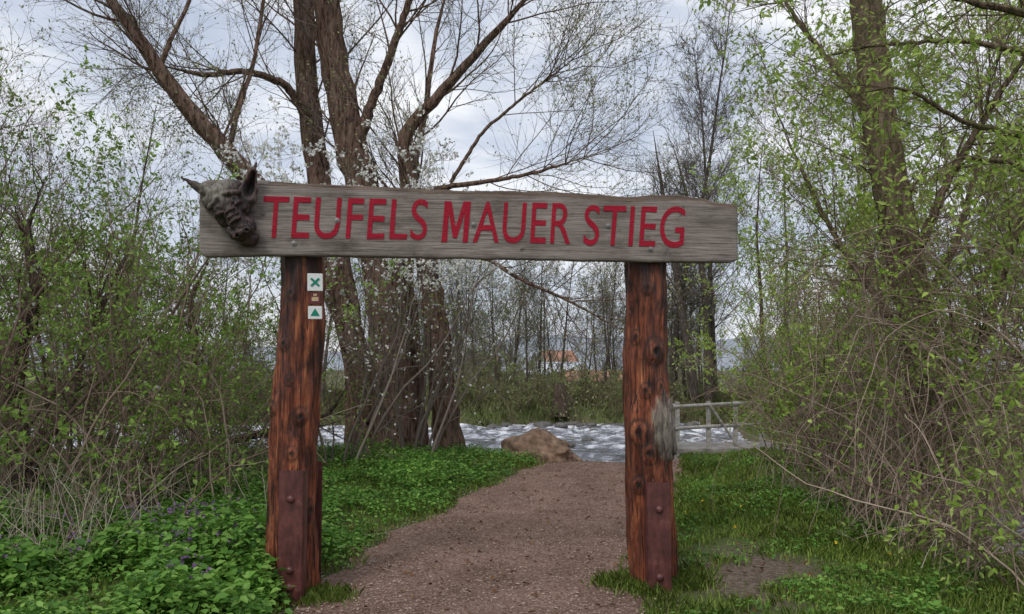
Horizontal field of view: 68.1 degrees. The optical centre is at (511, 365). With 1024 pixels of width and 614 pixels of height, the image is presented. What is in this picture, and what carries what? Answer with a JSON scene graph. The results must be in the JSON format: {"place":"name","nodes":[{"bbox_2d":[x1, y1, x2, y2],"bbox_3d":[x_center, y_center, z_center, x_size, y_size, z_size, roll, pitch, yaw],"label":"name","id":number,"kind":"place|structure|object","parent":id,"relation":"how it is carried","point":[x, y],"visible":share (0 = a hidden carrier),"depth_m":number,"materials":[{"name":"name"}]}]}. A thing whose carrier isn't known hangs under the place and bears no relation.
{"place":"outdoors","nodes":[
{"label":"outdoors","id":0,"kind":"place"},
{"bbox_2d":[292,458,683,613],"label":"gravel path","id":1,"kind":"structure","parent":0,"point":[499,552],"depth_m":6.36,"materials":[{"name":"brown gravel"}]},
{"bbox_2d":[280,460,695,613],"bbox_3d":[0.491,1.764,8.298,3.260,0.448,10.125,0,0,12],"label":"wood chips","id":2,"kind":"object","parent":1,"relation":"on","point":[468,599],"visible":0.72,"depth_m":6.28,"materials":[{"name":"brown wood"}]},
{"bbox_2d":[274,458,980,613],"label":"fallen leaves","id":3,"kind":"object","parent":1,"relation":"on","point":[556,611],"visible":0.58,"depth_m":6.20,"materials":[{"name":"brown plant"}]},
{"bbox_2d":[0,0,1023,351],"label":"sky","id":4,"kind":"structure","parent":0,"point":[462,124],"materials":[{"name":"grey"}]},
{"bbox_2d":[1,370,1023,613],"bbox_3d":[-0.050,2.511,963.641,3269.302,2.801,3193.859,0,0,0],"label":"ground","id":5,"kind":"structure","parent":0,"point":[753,578],"depth_m":6.65,"materials":[{"name":"soil"}]},
{"bbox_2d":[0,172,59,446],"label":"hazel shrub","id":6,"kind":"object","parent":5,"relation":"on","point":[7,319],"visible":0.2,"depth_m":8.49,"materials":[{"name":"green plant"}]},
{"bbox_2d":[0,0,103,331],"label":"birch tree","id":7,"kind":"object","parent":5,"relation":"on","point":[30,20],"visible":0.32,"depth_m":14.36,"materials":[{"name":"green plant"}]},
{"bbox_2d":[0,122,134,417],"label":"hazel shrub","id":8,"kind":"object","parent":5,"relation":"on","point":[119,147],"visible":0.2,"depth_m":11.73,"materials":[{"name":"green plant"}]},
{"bbox_2d":[0,97,146,340],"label":"elder shrub","id":9,"kind":"object","parent":5,"relation":"on","point":[40,202],"visible":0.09,"depth_m":13.09,"materials":[{"name":"green plant"}]},
{"bbox_2d":[0,182,217,400],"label":"cherry plum shrub","id":10,"kind":"object","parent":5,"relation":"on","point":[163,292],"visible":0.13,"depth_m":10.63,"materials":[{"name":"green plant"}]},
{"bbox_2d":[0,159,221,482],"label":"cherry plum shrub","id":11,"kind":"object","parent":5,"relation":"on","point":[80,401],"visible":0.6,"depth_m":7.61,"materials":[{"name":"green plant"}]},
{"bbox_2d":[28,6,214,446],"bbox_3d":[-7.005,-2.461,13.862,3.072,8.273,3.278,0,0,-7],"label":"birch tree","id":12,"kind":"object","parent":5,"relation":"on","point":[143,146],"visible":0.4,"depth_m":13.91,"materials":[{"name":"green plant"}]},
{"bbox_2d":[0,102,257,536],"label":"hazel shrub","id":13,"kind":"object","parent":5,"relation":"on","point":[14,336],"visible":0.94,"depth_m":6.39,"materials":[{"name":"green plant"}]},
{"bbox_2d":[0,107,258,459],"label":"hazel shrub","id":14,"kind":"object","parent":5,"relation":"on","point":[109,135],"visible":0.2,"depth_m":11.01,"materials":[{"name":"green plant"}]},
{"bbox_2d":[0,310,269,541],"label":"elder sapling","id":15,"kind":"object","parent":5,"relation":"on","point":[64,429],"visible":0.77,"depth_m":6.59,"materials":[{"name":"green plant"}]},
{"bbox_2d":[0,43,275,485],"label":"hazel shrub","id":16,"kind":"object","parent":5,"relation":"on","point":[50,290],"visible":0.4,"depth_m":8.63,"materials":[{"name":"green plant"}]},
{"bbox_2d":[0,83,279,446],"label":"elder shrub","id":17,"kind":"object","parent":5,"relation":"on","point":[179,140],"visible":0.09,"depth_m":13.25,"materials":[{"name":"green plant"}]},
{"bbox_2d":[1,139,329,444],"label":"elder shrub","id":18,"kind":"object","parent":5,"relation":"on","point":[138,315],"visible":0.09,"depth_m":11.65,"materials":[{"name":"green plant"}]},
{"bbox_2d":[0,296,386,501],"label":"bramble thicket","id":19,"kind":"object","parent":5,"relation":"on","point":[46,429],"visible":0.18,"depth_m":9.12,"materials":[{"name":"green plant"}]},
{"bbox_2d":[0,4,417,496],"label":"gnarled tree","id":20,"kind":"object","parent":5,"relation":"on","point":[29,317],"visible":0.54,"depth_m":8.28,"materials":[{"name":"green plant"}]},
{"bbox_2d":[19,139,402,506],"bbox_3d":[-3.116,-0.290,7.712,3.989,3.650,3.632,0,0,23],"label":"hazel shrub","id":21,"kind":"object","parent":5,"relation":"on","point":[172,344],"visible":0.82,"depth_m":7.21,"materials":[{"name":"green plant"}]},
{"bbox_2d":[104,293,334,492],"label":"hazel shrub","id":22,"kind":"object","parent":5,"relation":"on","point":[239,438],"visible":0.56,"depth_m":8.32,"materials":[{"name":"green plant"}]},
{"bbox_2d":[41,163,405,475],"bbox_3d":[-3.825,-0.505,10.224,4.487,4.106,4.086,0,0,-19],"label":"hazel shrub","id":23,"kind":"object","parent":5,"relation":"on","point":[257,304],"visible":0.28,"depth_m":9.53,"materials":[{"name":"green plant"}]},
{"bbox_2d":[109,226,393,453],"bbox_3d":[-4.039,-0.624,11.898,3.771,4.367,3.509,0,0,26],"label":"elder shrub","id":24,"kind":"object","parent":5,"relation":"on","point":[270,339],"visible":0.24,"depth_m":11.95,"materials":[{"name":"green plant"}]},
{"bbox_2d":[193,95,554,466],"bbox_3d":[-1.934,-1.135,11.187,3.979,5.472,6.518,0,0,37],"label":"blackthorn shrub","id":25,"kind":"object","parent":5,"relation":"on","point":[379,401],"visible":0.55,"depth_m":11.16,"materials":[{"name":"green plant"}]},
{"bbox_2d":[0,0,756,449],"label":"willow tree","id":26,"kind":"object","parent":5,"relation":"on","point":[322,28],"visible":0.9,"depth_m":12.59,"materials":[{"name":"brown plant"}]},
{"bbox_2d":[306,103,579,453],"bbox_3d":[-1.061,-1.317,12.526,4.215,5.797,6.905,0,0,26],"label":"blackthorn shrub","id":27,"kind":"object","parent":5,"relation":"on","point":[466,272],"visible":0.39,"depth_m":12.32,"materials":[{"name":"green plant"}]},
{"bbox_2d":[199,180,737,604],"bbox_3d":[-0.260,0.253,5.394,3.693,2.996,0.543,0,0,-5],"label":"wooden gateway sign","id":28,"kind":"object","parent":5,"relation":"on","point":[302,231],"visible":0.92,"depth_m":5.23,"materials":[{"name":"brown wood"}]},
{"bbox_2d":[181,161,258,246],"bbox_3d":[-1.917,-1.062,5.008,0.482,0.560,0.223,0,0,9],"label":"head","id":29,"kind":"object","parent":28,"relation":"attached to","point":[230,203],"visible":1,"depth_m":4.96},
{"bbox_2d":[307,273,322,290],"bbox_3d":[-1.339,-0.566,5.153,0.102,0.120,0.017,-1,0,-14],"label":"trail marker sign","id":30,"kind":"object","parent":28,"relation":"attached to","point":[314,281],"visible":1,"depth_m":5.15,"materials":[{"name":"white plastic"}]},
{"bbox_2d":[308,306,321,318],"bbox_3d":[-1.340,-0.360,5.154,0.093,0.089,0.015,-1,0,-14],"label":"trail marker sign","id":31,"kind":"object","parent":28,"relation":"attached to","point":[314,312],"visible":1,"depth_m":5.15,"materials":[{"name":"white plastic"}]},
{"bbox_2d":[309,292,320,303],"bbox_3d":[-1.339,-0.457,5.154,0.076,0.080,0.016,-1,0,-14],"label":"trail marker sign","id":32,"kind":"object","parent":28,"relation":"attached to","point":[314,297],"visible":1,"depth_m":5.15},
{"bbox_2d":[177,284,780,390],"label":"distant woodland","id":33,"kind":"object","parent":5,"relation":"on","point":[742,357],"visible":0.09,"depth_m":65.90,"materials":[{"name":"plant"}]},
{"bbox_2d":[0,426,974,572],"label":"dry stalks","id":34,"kind":"object","parent":5,"relation":"on","point":[22,533],"visible":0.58,"depth_m":6.00,"materials":[{"name":"plant"}]},
{"bbox_2d":[0,437,1023,613],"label":"ground elder","id":35,"kind":"object","parent":5,"relation":"on","point":[162,589],"visible":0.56,"depth_m":5.43,"materials":[{"name":"green plant"}]},
{"bbox_2d":[0,497,265,578],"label":"dead nettle flowers","id":36,"kind":"object","parent":35,"relation":"on","point":[154,519],"visible":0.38,"depth_m":5.68,"materials":[{"name":"purple plant"}]},
{"bbox_2d":[0,445,1023,613],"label":"grass","id":37,"kind":"structure","parent":5,"relation":"on","point":[690,577],"depth_m":6.08,"materials":[{"name":"green plant"}]},
{"bbox_2d":[1,139,1023,402],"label":"distant trees","id":38,"kind":"object","parent":5,"relation":"on","point":[521,327],"visible":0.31,"depth_m":34.19,"materials":[{"name":"plant"}]},
{"bbox_2d":[82,350,949,422],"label":"riverbank bushes","id":39,"kind":"object","parent":5,"relation":"on","point":[532,394],"visible":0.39,"depth_m":30.11,"materials":[{"name":"green plant"}]},
{"bbox_2d":[23,382,1021,427],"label":"riverbank grass","id":40,"kind":"structure","parent":5,"relation":"on","point":[491,404],"depth_m":28.21,"materials":[{"name":"green plant"}]},
{"bbox_2d":[501,428,572,462],"bbox_3d":[0.426,1.464,12.747,1.245,0.817,0.867,0,0,0],"label":"boulder","id":41,"kind":"object","parent":5,"relation":"on","point":[550,447],"visible":0.64,"depth_m":12.46,"materials":[{"name":"stone"}]},
{"bbox_2d":[551,384,568,416],"bbox_3d":[1.800,1.296,28.400,0.720,1.209,0.702,0,0,0],"label":"tree stump","id":42,"kind":"object","parent":5,"relation":"on","point":[559,399],"visible":0.76,"depth_m":28.17,"materials":[{"name":"brown wood"}]},
{"bbox_2d":[573,453,582,460],"bbox_3d":[0.932,1.599,12.905,0.560,0.337,0.600,0,0,0],"label":"boulder","id":43,"kind":"object","parent":5,"relation":"on","point":[576,457],"visible":0.21,"depth_m":12.74,"materials":[{"name":"stone"}]},
{"bbox_2d":[631,109,751,403],"bbox_3d":[6.816,-3.855,29.271,5.002,12.587,3.824,0,0,17],"label":"leaning alder tree","id":44,"kind":"object","parent":5,"relation":"on","point":[692,378],"visible":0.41,"depth_m":29.45,"materials":[{"name":"brown plant"}]},
{"bbox_2d":[644,0,773,399],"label":"alder tree","id":45,"kind":"object","parent":5,"relation":"on","point":[676,329],"visible":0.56,"depth_m":29.62,"materials":[{"name":"brown plant"}]},
{"bbox_2d":[636,17,814,398],"bbox_3d":[8.845,-6.619,32.026,6.475,16.905,6.821,0,0,-33],"label":"alder tree","id":46,"kind":"object","parent":5,"relation":"on","point":[714,305],"visible":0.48,"depth_m":32.21,"materials":[{"name":"brown plant"}]},
{"bbox_2d":[692,58,831,397],"bbox_3d":[9.754,-4.564,27.500,5.042,12.728,4.726,0,0,41],"label":"birch tree","id":47,"kind":"object","parent":5,"relation":"on","point":[784,225],"visible":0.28,"depth_m":27.67,"materials":[{"name":"green plant"}]},
{"bbox_2d":[673,442,853,471],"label":"concrete weir platform","id":48,"kind":"structure","parent":5,"relation":"on","point":[693,447],"depth_m":14.31,"materials":[{"name":"grey concrete"}]},
{"bbox_2d":[673,400,788,447],"bbox_3d":[4.091,1.118,15.256,2.642,0.924,2.297,0,0,0],"label":"bridge railing","id":49,"kind":"object","parent":48,"relation":"on","point":[708,426],"visible":0.45,"depth_m":14.34,"materials":[{"name":"grey wood"}]},
{"bbox_2d":[672,63,862,414],"bbox_3d":[8.213,-3.878,23.913,6.116,11.382,4.342,0,0,10],"label":"hornbeam tree","id":50,"kind":"object","parent":5,"relation":"on","point":[740,209],"visible":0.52,"depth_m":24.05,"materials":[{"name":"green plant"}]},
{"bbox_2d":[732,275,879,422],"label":"spindle shrub","id":51,"kind":"object","parent":5,"relation":"on","point":[803,335],"visible":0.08,"depth_m":20.21,"materials":[{"name":"green plant"}]},
{"bbox_2d":[668,204,944,442],"bbox_3d":[7.070,-1.016,17.034,6.134,5.804,4.695,0,0,-6],"label":"spindle shrub","id":52,"kind":"object","parent":5,"relation":"on","point":[705,326],"visible":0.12,"depth_m":17.48,"materials":[{"name":"green plant"}]},
{"bbox_2d":[700,257,949,457],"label":"spindle shrub","id":53,"kind":"object","parent":5,"relation":"on","point":[751,376],"visible":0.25,"depth_m":12.32,"materials":[{"name":"green plant"}]},
{"bbox_2d":[692,238,972,475],"bbox_3d":[4.380,-0.077,10.186,2.739,3.386,3.578,0,0,-25],"label":"spindle shrub","id":54,"kind":"object","parent":5,"relation":"on","point":[768,343],"visible":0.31,"depth_m":10.60,"materials":[{"name":"green plant"}]},
{"bbox_2d":[739,213,947,469],"bbox_3d":[4.320,-0.217,10.339,2.884,3.340,2.683,0,0,-6],"label":"elder shrub","id":55,"kind":"object","parent":5,"relation":"on","point":[790,360],"visible":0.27,"depth_m":10.05,"materials":[{"name":"green plant"}]},
{"bbox_2d":[673,165,1023,569],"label":"bramble thicket","id":56,"kind":"object","parent":5,"relation":"on","point":[892,465],"visible":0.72,"depth_m":7.26,"materials":[{"name":"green plant"}]},
{"bbox_2d":[686,0,1023,506],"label":"alder tree","id":57,"kind":"object","parent":5,"relation":"on","point":[896,150],"visible":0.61,"depth_m":8.80,"materials":[{"name":"green plant"}]},
{"bbox_2d":[779,37,931,344],"bbox_3d":[11.901,-4.756,26.252,5.038,13.149,5.351,0,0,33],"label":"birch tree","id":58,"kind":"object","parent":5,"relation":"on","point":[850,153],"visible":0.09,"depth_m":25.67,"materials":[{"name":"green plant"}]},
{"bbox_2d":[690,0,1023,602],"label":"goat willow tree","id":59,"kind":"object","parent":5,"relation":"on","point":[1015,135],"visible":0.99,"depth_m":5.73,"materials":[{"name":"green plant"}]},
{"bbox_2d":[737,219,983,416],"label":"spindle shrub","id":60,"kind":"object","parent":5,"relation":"on","point":[746,309],"visible":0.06,"depth_m":22.49,"materials":[{"name":"green plant"}]},
{"bbox_2d":[773,0,960,419],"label":"hornbeam tree","id":61,"kind":"object","parent":5,"relation":"on","point":[836,114],"visible":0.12,"depth_m":21.49,"materials":[{"name":"green plant"}]},
{"bbox_2d":[788,3,967,429],"bbox_3d":[8.292,-3.302,16.925,4.088,10.175,4.114,0,0,-15],"label":"hornbeam tree","id":62,"kind":"object","parent":5,"relation":"on","point":[900,113],"visible":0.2,"depth_m":17.29,"materials":[{"name":"green plant"}]},
{"bbox_2d":[738,179,1023,517],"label":"spindle shrub","id":63,"kind":"object","parent":5,"relation":"on","point":[863,204],"visible":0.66,"depth_m":7.60,"materials":[{"name":"green plant"}]},
{"bbox_2d":[744,276,1023,591],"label":"elder sapling","id":64,"kind":"object","parent":5,"relation":"on","point":[1001,531],"visible":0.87,"depth_m":5.41,"materials":[{"name":"green plant"}]},
{"bbox_2d":[782,162,1023,438],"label":"spindle shrub","id":65,"kind":"object","parent":5,"relation":"on","point":[941,240],"visible":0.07,"depth_m":13.53,"materials":[{"name":"green plant"}]},
{"bbox_2d":[784,151,1023,450],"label":"elder shrub","id":66,"kind":"object","parent":5,"relation":"on","point":[1019,343],"visible":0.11,"depth_m":13.48,"materials":[{"name":"green plant"}]},
{"bbox_2d":[881,145,1023,447],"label":"spindle shrub","id":67,"kind":"object","parent":5,"relation":"on","point":[1016,331],"visible":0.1,"depth_m":11.64,"materials":[{"name":"green plant"}]},
{"bbox_2d":[920,1,1023,356],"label":"hornbeam tree","id":68,"kind":"object","parent":5,"relation":"on","point":[1002,111],"visible":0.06,"depth_m":14.77,"materials":[{"name":"green plant"}]},
{"bbox_2d":[926,0,1023,366],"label":"hornbeam tree","id":69,"kind":"object","parent":5,"relation":"on","point":[1007,111],"visible":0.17,"depth_m":12.35,"materials":[{"name":"green plant"}]},
{"bbox_2d":[947,0,1023,287],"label":"hornbeam tree","id":70,"kind":"object","parent":5,"relation":"on","point":[953,2],"visible":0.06,"depth_m":18.56,"materials":[{"name":"green plant"}]},
{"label":"walls","id":71,"kind":"object","parent":5,"relation":"on","visible":0},
{"bbox_2d":[559,370,622,380],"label":"roof","id":72,"kind":"structure","parent":71,"relation":"on","point":[567,373],"depth_m":83.43,"materials":[{"name":"orange tile"}]},
{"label":"walls","id":73,"kind":"object","parent":5,"relation":"on","visible":0},
{"bbox_2d":[524,362,580,373],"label":"roof","id":74,"kind":"structure","parent":73,"relation":"on","point":[554,365],"depth_m":98.53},
{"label":"walls","id":75,"kind":"object","parent":5,"relation":"on","visible":0},
{"bbox_2d":[536,350,577,361],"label":"roof","id":76,"kind":"structure","parent":75,"relation":"on","point":[567,354],"depth_m":143.59,"materials":[{"name":"orange tile"}]},
{"bbox_2d":[28,335,1022,370],"bbox_3d":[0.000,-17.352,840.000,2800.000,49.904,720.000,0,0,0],"label":"hills","id":77,"kind":"structure","parent":0,"point":[731,365],"depth_m":709.11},
{"bbox_2d":[31,421,1023,555],"bbox_3d":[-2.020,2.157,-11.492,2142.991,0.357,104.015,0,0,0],"label":"river water","id":78,"kind":"structure","parent":0,"point":[605,446],"depth_m":22.67,"materials":[{"name":"white liquid"}]},
{"bbox_2d":[465,421,698,449],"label":"river stones","id":79,"kind":"object","parent":78,"relation":"in","point":[543,424],"visible":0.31,"depth_m":26.46,"materials":[{"name":"grey stone"}]}
]}

